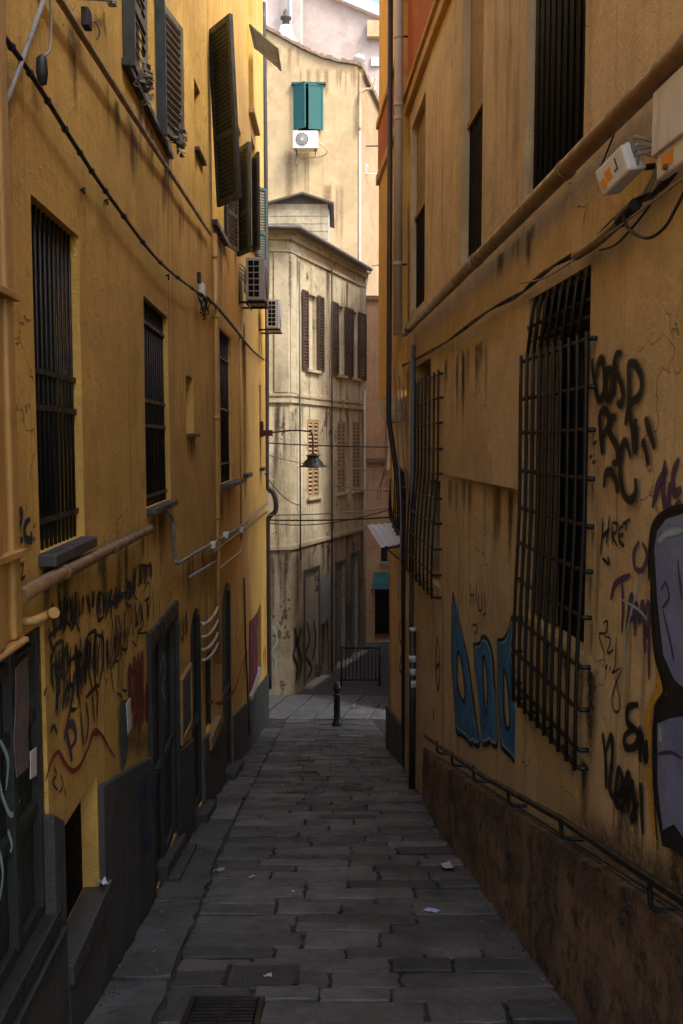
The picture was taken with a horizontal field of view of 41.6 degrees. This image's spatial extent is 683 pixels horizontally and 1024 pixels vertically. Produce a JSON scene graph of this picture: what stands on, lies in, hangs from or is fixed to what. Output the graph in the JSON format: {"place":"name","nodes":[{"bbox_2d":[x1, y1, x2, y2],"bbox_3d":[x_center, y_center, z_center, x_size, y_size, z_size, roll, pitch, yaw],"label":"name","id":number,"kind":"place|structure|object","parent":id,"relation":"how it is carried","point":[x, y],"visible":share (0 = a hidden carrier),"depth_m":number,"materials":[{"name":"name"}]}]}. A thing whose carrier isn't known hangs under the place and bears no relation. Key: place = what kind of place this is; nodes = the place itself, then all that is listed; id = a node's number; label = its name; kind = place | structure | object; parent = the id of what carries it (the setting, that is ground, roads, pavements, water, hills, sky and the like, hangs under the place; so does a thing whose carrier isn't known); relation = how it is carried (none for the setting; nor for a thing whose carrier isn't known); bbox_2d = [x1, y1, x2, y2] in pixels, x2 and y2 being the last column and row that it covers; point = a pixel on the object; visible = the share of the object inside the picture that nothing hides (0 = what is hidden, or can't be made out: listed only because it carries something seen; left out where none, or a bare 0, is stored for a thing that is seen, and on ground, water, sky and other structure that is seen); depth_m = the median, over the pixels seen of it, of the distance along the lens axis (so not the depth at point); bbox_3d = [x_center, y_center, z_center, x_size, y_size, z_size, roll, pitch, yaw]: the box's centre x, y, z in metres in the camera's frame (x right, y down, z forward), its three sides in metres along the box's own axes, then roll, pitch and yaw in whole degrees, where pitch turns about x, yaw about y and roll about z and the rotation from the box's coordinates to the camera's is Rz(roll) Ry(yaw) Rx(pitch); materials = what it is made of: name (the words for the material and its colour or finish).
{"place":"outdoors","nodes":[
{"label":"outdoors","id":0,"kind":"place"},
{"bbox_2d":[288,0,291,25],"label":"flue pipe","id":1,"kind":"object","parent":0,"point":[290,8],"depth_m":40.88,"materials":[{"name":"metal"}]},
{"bbox_2d":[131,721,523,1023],"bbox_3d":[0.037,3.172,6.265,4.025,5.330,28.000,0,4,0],"label":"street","id":2,"kind":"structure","parent":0,"point":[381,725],"depth_m":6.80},
{"bbox_2d":[0,0,221,1023],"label":"ochre house","id":3,"kind":"structure","parent":2,"relation":"on","point":[110,724],"depth_m":5.52,"materials":[{"name":"paint"}]},
{"bbox_2d":[0,0,28,661],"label":"pipe casing","id":4,"kind":"object","parent":3,"relation":"attached to","point":[12,638],"visible":1,"depth_m":3.46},
{"bbox_2d":[7,0,45,105],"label":"conduit","id":5,"kind":"object","parent":3,"relation":"attached to","point":[16,75],"visible":0.81,"depth_m":3.85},
{"bbox_2d":[0,626,67,1023],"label":"door","id":6,"kind":"structure","parent":3,"relation":"in","point":[32,940],"depth_m":3.97,"materials":[{"name":"paint"}]},
{"bbox_2d":[22,607,59,626],"bbox_3d":[-1.281,0.440,3.808,0.162,0.073,0.076,-3,5,-34],"label":"pipe stub","id":7,"kind":"object","parent":3,"relation":"attached to","point":[47,615],"visible":0.9,"depth_m":3.80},
{"bbox_2d":[36,0,52,85],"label":"wall fitting","id":8,"kind":"object","parent":3,"relation":"attached to","point":[41,69],"depth_m":4.08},
{"bbox_2d":[31,204,96,566],"bbox_3d":[-1.482,-0.626,4.557,0.286,1.701,0.908,0,4,-2],"label":"window","id":9,"kind":"structure","parent":3,"relation":"in","point":[48,382],"depth_m":4.63,"materials":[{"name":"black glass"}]},
{"bbox_2d":[21,525,153,602],"bbox_3d":[-1.376,0.233,5.205,0.077,0.094,3.059,0,4,-2],"label":"drainpipe","id":10,"kind":"object","parent":3,"relation":"attached to","point":[31,589],"visible":0.94,"depth_m":4.51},
{"bbox_2d":[65,801,112,985],"bbox_3d":[-1.449,1.977,4.984,0.158,0.788,0.909,0,4,-2],"label":"basement window","id":11,"kind":"structure","parent":3,"relation":"in","point":[83,924],"depth_m":5.08,"materials":[{"name":"stone"}]},
{"bbox_2d":[81,6,100,40],"bbox_3d":[-1.375,-2.671,4.939,0.043,0.100,0.231,0,4,3],"label":"cable clamp","id":12,"kind":"object","parent":3,"relation":"attached to","point":[86,19],"visible":1,"depth_m":4.83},
{"bbox_2d":[6,35,197,292],"bbox_3d":[-1.439,-2.041,6.447,0.043,0.205,6.093,0,4,-2],"label":"cable","id":13,"kind":"object","parent":3,"relation":"attached to","point":[11,46],"visible":0.98,"depth_m":4.68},
{"bbox_2d":[89,0,116,6],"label":"pipe end","id":14,"kind":"object","parent":3,"relation":"attached to","point":[111,3],"visible":1,"depth_m":5.49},
{"bbox_2d":[55,0,212,236],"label":"conduit","id":15,"kind":"object","parent":3,"relation":"attached to","point":[72,20],"visible":1,"depth_m":5.73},
{"bbox_2d":[132,53,154,105],"bbox_3d":[-1.339,-2.971,6.183,0.166,0.356,0.141,-4,6,-39],"label":"dry plant","id":16,"kind":"object","parent":3,"relation":"attached to","point":[148,86],"visible":1,"depth_m":6.18,"materials":[{"name":"grey plant"}]},
{"bbox_2d":[121,0,184,158],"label":"window","id":17,"kind":"structure","parent":3,"relation":"in","point":[168,32],"depth_m":7.48,"materials":[{"name":"wood"}]},
{"bbox_2d":[143,301,177,514],"bbox_3d":[-1.595,-0.863,7.541,0.284,1.679,1.235,0,4,-2],"label":"window","id":18,"kind":"structure","parent":3,"relation":"in","point":[153,350],"depth_m":7.61,"materials":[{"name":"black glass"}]},
{"bbox_2d":[146,600,196,898],"bbox_3d":[-1.475,2.186,7.837,0.219,2.615,1.575,0,4,-2],"label":"door","id":19,"kind":"structure","parent":3,"relation":"in","point":[171,862],"depth_m":7.90,"materials":[{"name":"paint"}]},
{"bbox_2d":[169,112,187,157],"bbox_3d":[-1.411,-3.264,7.787,0.164,0.370,0.212,0,4,0],"label":"dry plant","id":20,"kind":"object","parent":3,"relation":"attached to","point":[182,137],"visible":1,"depth_m":7.80,"materials":[{"name":"grey plant"}]},
{"bbox_2d":[194,146,206,165],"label":"window","id":21,"kind":"structure","parent":3,"relation":"in","point":[197,149],"depth_m":9.99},
{"bbox_2d":[189,561,216,577],"bbox_3d":[-1.548,0.643,10.214,0.049,0.167,2.159,0,4,-1],"label":"conduit","id":22,"kind":"object","parent":3,"relation":"attached to","point":[201,569],"visible":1,"depth_m":9.92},
{"bbox_2d":[190,609,216,824],"bbox_3d":[-1.556,2.289,10.018,0.188,2.501,0.976,0,4,0],"label":"door","id":23,"kind":"structure","parent":3,"relation":"in","point":[204,813],"depth_m":10.17,"materials":[{"name":"paint"}]},
{"bbox_2d":[197,272,210,319],"bbox_3d":[-1.520,-2.359,9.932,0.067,0.476,0.674,0,4,0],"label":"cable junction","id":24,"kind":"object","parent":3,"relation":"attached to","point":[205,310],"visible":0.96,"depth_m":9.79,"materials":[{"name":"grey plastic"}]},
{"bbox_2d":[200,632,218,651],"bbox_3d":[-1.542,1.539,10.742,0.102,0.194,1.637,0,4,-1],"label":"vent pipe","id":25,"kind":"object","parent":3,"relation":"attached to","point":[209,646],"visible":0.98,"depth_m":10.31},
{"bbox_2d":[200,642,218,661],"bbox_3d":[-1.542,1.658,10.742,0.102,0.212,1.635,0,4,-1],"label":"vent pipe","id":26,"kind":"object","parent":3,"relation":"attached to","point":[209,656],"visible":0.99,"depth_m":10.30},
{"bbox_2d":[200,606,218,625],"bbox_3d":[-1.542,1.229,10.743,0.102,0.148,1.640,0,4,-1],"label":"vent pipe","id":27,"kind":"object","parent":3,"relation":"attached to","point":[209,620],"visible":0.98,"depth_m":10.30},
{"bbox_2d":[200,619,218,638],"bbox_3d":[-1.542,1.384,10.743,0.102,0.171,1.639,0,4,-1],"label":"vent pipe","id":28,"kind":"object","parent":3,"relation":"attached to","point":[209,633],"visible":0.98,"depth_m":10.30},
{"bbox_2d":[205,649,221,750],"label":"window","id":29,"kind":"structure","parent":3,"relation":"in","point":[215,729],"depth_m":11.08,"materials":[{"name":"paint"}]},
{"bbox_2d":[212,233,220,663],"bbox_3d":[-1.555,-0.739,11.234,0.070,5.355,0.068,0,4,0],"label":"downpipe","id":30,"kind":"object","parent":3,"relation":"attached to","point":[216,419],"visible":0.98,"depth_m":11.20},
{"bbox_2d":[269,695,388,720],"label":"crossing pavement","id":31,"kind":"structure","parent":0,"point":[301,707],"depth_m":21.26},
{"bbox_2d":[270,642,388,720],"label":"cross street","id":32,"kind":"structure","parent":0,"point":[368,688],"depth_m":24.09,"materials":[{"name":"stone paving slabs"}]},
{"bbox_2d":[341,646,380,686],"bbox_3d":[0.492,3.989,23.279,1.033,1.056,0.048,0,4,0],"label":"railing","id":33,"kind":"object","parent":32,"relation":"on","point":[364,648],"visible":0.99,"depth_m":23.27,"materials":[{"name":"black metal"}]},
{"bbox_2d":[84,720,577,1023],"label":"street","id":34,"kind":"structure","parent":0,"point":[238,922],"depth_m":6.74,"materials":[{"name":"stone"}]},
{"bbox_2d":[180,996,264,1023],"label":"drain grate","id":35,"kind":"object","parent":34,"relation":"on","point":[224,1010],"visible":1,"depth_m":5.01,"materials":[{"name":"metal"}]},
{"bbox_2d":[221,964,299,986],"bbox_3d":[-0.489,2.858,5.539,0.460,0.098,0.300,0,4,0],"label":"access cover","id":36,"kind":"object","parent":34,"relation":"on","point":[253,975],"visible":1,"depth_m":5.52,"materials":[{"name":"metal"}]},
{"bbox_2d":[109,742,553,1010],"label":"leaf litter","id":37,"kind":"object","parent":34,"relation":"on","point":[156,970],"visible":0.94,"depth_m":6.75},
{"bbox_2d":[90,742,573,1023],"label":"grit","id":38,"kind":"object","parent":34,"relation":"on","point":[500,925],"visible":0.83,"depth_m":6.58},
{"bbox_2d":[332,681,341,726],"bbox_3d":[-0.096,4.089,19.173,0.210,1.000,0.207,0,4,0],"label":"bollard","id":39,"kind":"object","parent":34,"relation":"on","point":[336,695],"visible":0.98,"depth_m":19.11,"materials":[{"name":"black metal"}]},
{"label":"ground","id":40,"kind":"structure","parent":0,"visible":0},
{"bbox_2d":[208,0,281,792],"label":"yellow house","id":41,"kind":"structure","parent":40,"relation":"on","point":[241,45],"depth_m":13.93,"materials":[{"name":"paint"}]},
{"bbox_2d":[166,502,267,564],"bbox_3d":[-1.571,-0.090,13.765,0.060,0.746,11.944,0,4,-1],"label":"conduit","id":42,"kind":"object","parent":41,"relation":"attached to","point":[171,517],"visible":0.96,"depth_m":8.43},
{"bbox_2d":[209,13,241,251],"bbox_3d":[-1.472,-4.788,11.650,0.587,2.360,2.198,0,4,0],"label":"window","id":43,"kind":"structure","parent":41,"relation":"in","point":[221,35],"depth_m":10.80,"materials":[{"name":"wood"}]},
{"bbox_2d":[196,291,264,360],"bbox_3d":[-1.565,-2.736,14.098,0.051,0.158,9.136,0,4,-1],"label":"cable","id":44,"kind":"object","parent":41,"relation":"attached to","point":[214,304],"visible":0.9,"depth_m":12.46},
{"bbox_2d":[220,540,241,569],"bbox_3d":[-1.566,0.635,12.738,0.032,0.196,2.821,0,4,0],"label":"conduit","id":45,"kind":"object","parent":41,"relation":"attached to","point":[230,559],"visible":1,"depth_m":13.04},
{"bbox_2d":[219,331,243,488],"bbox_3d":[-1.631,-1.436,12.774,0.299,2.133,1.708,0,4,0],"label":"window","id":46,"kind":"structure","parent":41,"relation":"in","point":[223,341],"depth_m":12.75,"materials":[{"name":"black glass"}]},
{"bbox_2d":[221,581,243,781],"bbox_3d":[-1.572,2.451,12.880,0.207,2.946,1.409,0,4,0],"label":"door","id":47,"kind":"structure","parent":41,"relation":"in","point":[233,769],"depth_m":13.06,"materials":[{"name":"paint"}]},
{"bbox_2d":[211,511,267,554],"bbox_3d":[-1.581,0.247,15.159,0.045,0.216,8.599,0,4,0],"label":"conduit","id":48,"kind":"object","parent":41,"relation":"attached to","point":[214,551],"visible":1,"depth_m":13.11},
{"bbox_2d":[238,330,241,539],"bbox_3d":[-1.577,-1.149,14.027,0.035,3.340,0.094,0,4,0],"label":"conduit","id":49,"kind":"object","parent":41,"relation":"attached to","point":[240,428],"visible":1,"depth_m":14.04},
{"bbox_2d":[236,141,251,256],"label":"window","id":50,"kind":"structure","parent":41,"relation":"in","point":[244,203],"depth_m":13.54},
{"bbox_2d":[243,578,249,734],"bbox_3d":[-1.595,2.451,15.149,0.054,2.784,0.530,0,4,0],"label":"drainpipe","id":51,"kind":"object","parent":41,"relation":"attached to","point":[246,654],"visible":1,"depth_m":15.11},
{"bbox_2d":[239,257,269,310],"bbox_3d":[-1.419,-3.674,14.559,0.479,0.725,0.900,0,4,0],"label":"air conditioner","id":52,"kind":"object","parent":41,"relation":"attached to","point":[256,279],"visible":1,"depth_m":14.17,"materials":[{"name":"metal"}]},
{"bbox_2d":[251,151,267,262],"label":"window","id":53,"kind":"structure","parent":41,"relation":"in","point":[257,190],"depth_m":16.39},
{"bbox_2d":[249,23,281,135],"bbox_3d":[-1.458,-8.665,16.428,0.693,3.070,1.301,0,4,0],"label":"shutter","id":54,"kind":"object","parent":41,"relation":"in","point":[261,43],"depth_m":16.23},
{"bbox_2d":[263,2,278,688],"bbox_3d":[-1.562,-3.433,19.763,0.326,14.891,0.110,0,4,0],"label":"downpipe","id":55,"kind":"object","parent":41,"relation":"attached to","point":[269,489],"visible":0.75,"depth_m":19.84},
{"bbox_2d":[259,299,282,333],"bbox_3d":[-1.455,-3.962,18.320,0.461,0.620,0.756,0,4,0],"label":"air conditioner","id":56,"kind":"object","parent":41,"relation":"attached to","point":[274,319],"visible":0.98,"depth_m":17.96,"materials":[{"name":"grey plastic"}]},
{"bbox_2d":[260,421,326,467],"bbox_3d":[-0.988,-1.389,18.648,1.394,0.973,0.600,0,4,0],"label":"street lamp","id":57,"kind":"object","parent":41,"relation":"attached to","point":[312,460],"visible":1,"depth_m":18.57,"materials":[{"name":"black metal"}]},
{"bbox_2d":[268,508,387,515],"bbox_3d":[-0.310,-0.006,18.605,3.337,0.331,0.021,4,6,39],"label":"overhead wire","id":58,"kind":"object","parent":41,"relation":"attached to","point":[323,513],"visible":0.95,"depth_m":18.68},
{"bbox_2d":[268,510,387,525],"bbox_3d":[-0.281,0.067,17.858,0.017,0.648,4.473,-3,6,-36],"label":"overhead wire","id":59,"kind":"object","parent":41,"relation":"attached to","point":[331,522],"visible":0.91,"depth_m":17.68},
{"bbox_2d":[268,442,388,447],"bbox_3d":[-0.311,-1.415,18.998,2.796,0.104,0.021,2,5,23],"label":"overhead wire","id":60,"kind":"object","parent":41,"relation":"attached to","point":[331,445],"visible":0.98,"depth_m":18.95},
{"bbox_2d":[268,455,389,468],"bbox_3d":[-0.309,-1.030,18.526,3.328,0.272,0.014,4,6,39],"label":"overhead wire","id":61,"kind":"object","parent":41,"relation":"attached to","point":[329,467],"visible":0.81,"depth_m":18.38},
{"bbox_2d":[263,0,302,44],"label":"rose house","id":62,"kind":"structure","parent":40,"relation":"on","point":[275,9],"depth_m":41.36,"materials":[{"name":"pink paint"}]},
{"bbox_2d":[266,192,372,695],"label":"weathered cream house","id":63,"kind":"structure","parent":40,"relation":"on","point":[300,224],"depth_m":23.50,"materials":[{"name":"paint"}]},
{"bbox_2d":[299,261,300,559],"bbox_3d":[-1.021,-2.444,22.126,0.039,7.290,0.037,2,5,22],"label":"downpipe","id":64,"kind":"object","parent":63,"relation":"attached to","point":[299,413],"visible":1,"depth_m":22.11,"materials":[{"name":"metal"}]},
{"bbox_2d":[302,289,324,373],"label":"window","id":65,"kind":"structure","parent":63,"relation":"in","point":[309,299],"depth_m":23.11,"materials":[{"name":"paint"}]},
{"bbox_2d":[306,420,323,499],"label":"window","id":66,"kind":"structure","parent":63,"relation":"in","point":[312,425],"depth_m":23.25,"materials":[{"name":"paint"}]},
{"bbox_2d":[303,565,330,689],"bbox_3d":[-0.689,2.963,23.509,0.383,3.086,1.255,2,5,21],"label":"roller door","id":67,"kind":"structure","parent":63,"relation":"in","point":[309,579],"depth_m":23.60,"materials":[{"name":"grey paint"}]},
{"bbox_2d":[331,269,332,672],"bbox_3d":[-0.256,-1.012,24.241,0.040,10.885,0.037,2,5,22],"label":"downpipe","id":68,"kind":"object","parent":63,"relation":"attached to","point":[332,470],"visible":1,"depth_m":24.22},
{"bbox_2d":[336,422,349,495],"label":"window","id":69,"kind":"structure","parent":63,"relation":"in","point":[341,426],"depth_m":25.15,"materials":[{"name":"paint"}]},
{"bbox_2d":[333,301,353,378],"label":"window","id":70,"kind":"structure","parent":63,"relation":"in","point":[337,374],"depth_m":25.03,"materials":[{"name":"paint"}]},
{"bbox_2d":[335,559,355,668],"bbox_3d":[0.064,2.855,25.473,0.382,2.996,1.031,2,5,21],"label":"roller door","id":71,"kind":"structure","parent":63,"relation":"in","point":[338,572],"depth_m":25.57,"materials":[{"name":"grey metal"}]},
{"bbox_2d":[351,422,363,492],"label":"window","id":72,"kind":"structure","parent":63,"relation":"in","point":[355,426],"depth_m":26.28,"materials":[{"name":"paint"}]},
{"bbox_2d":[351,312,366,380],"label":"window","id":73,"kind":"structure","parent":63,"relation":"in","point":[364,354],"depth_m":26.31,"materials":[{"name":"paint"}]},
{"bbox_2d":[350,550,367,659],"bbox_3d":[0.468,2.713,26.522,0.384,3.117,0.923,2,5,21],"label":"roller door","id":74,"kind":"structure","parent":63,"relation":"in","point":[352,555],"depth_m":26.62,"materials":[{"name":"grey metal"}]},
{"bbox_2d":[363,390,365,639],"bbox_3d":[0.689,0.133,26.811,0.067,7.477,0.065,2,5,22],"label":"downpipe","id":75,"kind":"object","parent":63,"relation":"attached to","point":[364,570],"visible":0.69,"depth_m":26.84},
{"bbox_2d":[266,25,378,295],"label":"peach house","id":76,"kind":"structure","parent":40,"relation":"on","point":[308,89],"depth_m":31.13,"materials":[{"name":"paint"}]},
{"bbox_2d":[279,8,297,41],"bbox_3d":[-1.992,-17.294,32.256,0.920,1.420,0.920,0,4,0],"label":"chimney","id":77,"kind":"object","parent":76,"relation":"on","point":[285,29],"visible":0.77,"depth_m":32.06,"materials":[{"name":"white paint"}]},
{"bbox_2d":[291,81,325,130],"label":"window","id":78,"kind":"structure","parent":76,"relation":"in","point":[307,102],"depth_m":30.81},
{"bbox_2d":[293,131,327,164],"bbox_3d":[-1.057,-12.452,30.793,1.177,0.955,0.668,0,4,0],"label":"air conditioner","id":79,"kind":"object","parent":76,"relation":"attached to","point":[305,141],"visible":1,"depth_m":30.47,"materials":[{"name":"white paint"}]},
{"bbox_2d":[353,54,364,62],"bbox_3d":[0.610,-15.704,31.377,0.440,0.500,0.440,0,4,0],"label":"roof vent","id":80,"kind":"object","parent":76,"relation":"on","point":[358,57],"visible":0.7,"depth_m":31.22,"materials":[{"name":"grey plastic"}]},
{"bbox_2d":[358,73,360,260],"bbox_3d":[0.632,-5.769,31.734,0.093,18.763,0.092,2,5,22],"label":"downpipe","id":81,"kind":"object","parent":76,"relation":"attached to","point":[359,187],"visible":0.35,"depth_m":31.27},
{"bbox_2d":[358,77,376,129],"bbox_3d":[0.899,-14.017,30.906,0.661,1.746,0.100,0,4,0],"label":"downpipe","id":82,"kind":"object","parent":76,"relation":"attached to","point":[359,101],"visible":1,"depth_m":30.86,"materials":[{"name":"pink paint"}]},
{"bbox_2d":[303,0,378,96],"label":"pink house","id":83,"kind":"structure","parent":40,"relation":"on","point":[345,29],"depth_m":45.25,"materials":[{"name":"paint"}]},
{"bbox_2d":[371,57,378,66],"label":"window","id":84,"kind":"structure","parent":83,"relation":"in","point":[374,60],"depth_m":45.26,"materials":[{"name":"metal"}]},
{"bbox_2d":[365,295,389,641],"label":"orange house","id":85,"kind":"structure","parent":40,"relation":"on","point":[377,606],"depth_m":28.06,"materials":[{"name":"paint"}]},
{"bbox_2d":[371,572,388,592],"bbox_3d":[1.548,2.261,27.803,1.304,0.669,0.923,0,4,0],"label":"awning","id":86,"kind":"object","parent":85,"relation":"attached to","point":[380,581],"visible":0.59,"depth_m":27.75,"materials":[{"name":"fabric"}]},
{"bbox_2d":[375,590,388,633],"bbox_3d":[2.446,3.115,29.648,2.953,1.970,0.002,0,4,-4],"label":"door","id":87,"kind":"structure","parent":85,"relation":"in","point":[381,596],"depth_m":29.58,"materials":[{"name":"paint"}]},
{"bbox_2d":[379,546,388,564],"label":"window","id":88,"kind":"structure","parent":85,"relation":"in","point":[383,552],"depth_m":28.37,"materials":[{"name":"stone"}]},
{"bbox_2d":[385,422,389,469],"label":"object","id":89,"kind":"object","parent":85,"relation":"in","point":[387,457],"visible":0.04,"depth_m":20.48,"materials":[{"name":"paint"}]},
{"bbox_2d":[376,0,408,769],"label":"ochre corner house","id":90,"kind":"structure","parent":40,"relation":"on","point":[393,740],"depth_m":14.30,"materials":[{"name":"brown paint"}]},
{"bbox_2d":[268,517,388,520],"bbox_3d":[-0.296,0.135,18.365,3.694,0.314,0.028,4,6,45],"label":"overhead wire","id":91,"kind":"object","parent":90,"relation":"attached to","point":[329,519],"visible":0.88,"depth_m":18.31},
{"bbox_2d":[367,523,399,559],"bbox_3d":[0.729,0.520,14.132,0.449,0.559,1.768,0,4,-5],"label":"canopy","id":92,"kind":"object","parent":90,"relation":"attached to","point":[384,534],"visible":0.72,"depth_m":13.95,"materials":[{"name":"metal"}]},
{"bbox_2d":[388,478,399,535],"bbox_3d":[0.855,-0.073,14.134,0.162,0.842,1.821,-1,4,-7],"label":"cable","id":93,"kind":"object","parent":90,"relation":"attached to","point":[390,512],"visible":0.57,"depth_m":14.73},
{"bbox_2d":[386,0,405,764],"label":"downpipe","id":94,"kind":"object","parent":90,"relation":"attached to","point":[389,269],"visible":0.84,"depth_m":12.83,"materials":[{"name":"metal"}]},
{"bbox_2d":[403,0,682,1023],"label":"brown ochre house","id":95,"kind":"structure","parent":40,"relation":"on","point":[545,518],"depth_m":5.81,"materials":[{"name":"paint"}]},
{"bbox_2d":[393,0,407,334],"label":"downpipe","id":96,"kind":"object","parent":95,"relation":"attached to","point":[399,37],"visible":0.99,"depth_m":12.18,"materials":[{"name":"metal"}]},
{"bbox_2d":[393,365,407,599],"bbox_3d":[0.884,-0.413,12.710,0.308,3.312,0.230,0,4,0],"label":"cable","id":97,"kind":"object","parent":95,"relation":"attached to","point":[398,460],"visible":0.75,"depth_m":12.74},
{"bbox_2d":[409,627,415,788],"bbox_3d":[0.928,2.579,11.782,0.100,2.147,0.095,0,4,0],"label":"standpipe","id":98,"kind":"object","parent":95,"relation":"attached to","point":[412,696],"visible":1,"depth_m":11.74,"materials":[{"name":"grey metal"}]},
{"bbox_2d":[409,345,415,627],"bbox_3d":[0.921,-0.229,11.714,0.069,3.846,0.061,0,4,0],"label":"downpipe","id":99,"kind":"object","parent":95,"relation":"attached to","point":[411,579],"visible":0.75,"depth_m":11.66,"materials":[{"name":"metal"}]},
{"bbox_2d":[415,107,425,308],"bbox_3d":[1.050,-3.899,11.633,0.031,2.498,1.337,0,4,-3],"label":"window","id":100,"kind":"structure","parent":95,"relation":"in","point":[420,207],"depth_m":11.90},
{"bbox_2d":[406,370,443,598],"bbox_3d":[0.989,-0.371,10.906,0.145,2.509,2.219,0,4,-3],"label":"window","id":101,"kind":"structure","parent":95,"relation":"in","point":[439,373],"depth_m":10.67,"materials":[{"name":"metal"}]},
{"bbox_2d":[467,0,483,258],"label":"window","id":102,"kind":"structure","parent":95,"relation":"in","point":[475,123],"depth_m":8.36,"materials":[{"name":"glass"}]},
{"bbox_2d":[402,172,677,366],"bbox_3d":[1.128,-1.754,8.462,0.070,0.154,9.856,0,4,-3],"label":"cable bundle","id":103,"kind":"object","parent":95,"relation":"attached to","point":[631,207],"visible":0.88,"depth_m":4.75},
{"bbox_2d":[519,177,682,283],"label":"cable","id":104,"kind":"object","parent":103,"relation":"attached to","point":[643,208],"visible":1,"depth_m":4.37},
{"bbox_2d":[599,191,682,250],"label":"cable","id":105,"kind":"object","parent":103,"relation":"attached to","point":[656,234],"visible":0.98,"depth_m":4.09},
{"bbox_2d":[400,32,682,336],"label":"drainpipe","id":106,"kind":"object","parent":95,"relation":"attached to","point":[637,95],"visible":1,"depth_m":4.89,"materials":[{"name":"metal"}]},
{"bbox_2d":[423,734,682,912],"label":"handrail","id":107,"kind":"object","parent":95,"relation":"attached to","point":[652,881],"visible":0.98,"depth_m":4.92,"materials":[{"name":"metal"}]},
{"bbox_2d":[511,266,597,770],"bbox_3d":[1.381,-0.010,5.760,0.201,2.891,1.472,0,4,-4],"label":"window","id":108,"kind":"structure","parent":95,"relation":"in","point":[563,386],"depth_m":5.74,"materials":[{"name":"metal"}]},
{"bbox_2d":[533,0,585,189],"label":"window","id":109,"kind":"structure","parent":95,"relation":"in","point":[560,24],"depth_m":5.85,"materials":[{"name":"metal"}]},
{"bbox_2d":[595,135,659,200],"bbox_3d":[1.339,-1.558,4.152,0.368,0.289,0.228,3,5,34],"label":"junction box","id":110,"kind":"object","parent":95,"relation":"attached to","point":[621,168],"visible":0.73,"depth_m":4.11,"materials":[{"name":"white paint"}]},
{"bbox_2d":[651,66,682,180],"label":"junction box","id":111,"kind":"object","parent":95,"relation":"attached to","point":[667,133],"visible":0.99,"depth_m":3.76,"materials":[{"name":"grey plastic"}]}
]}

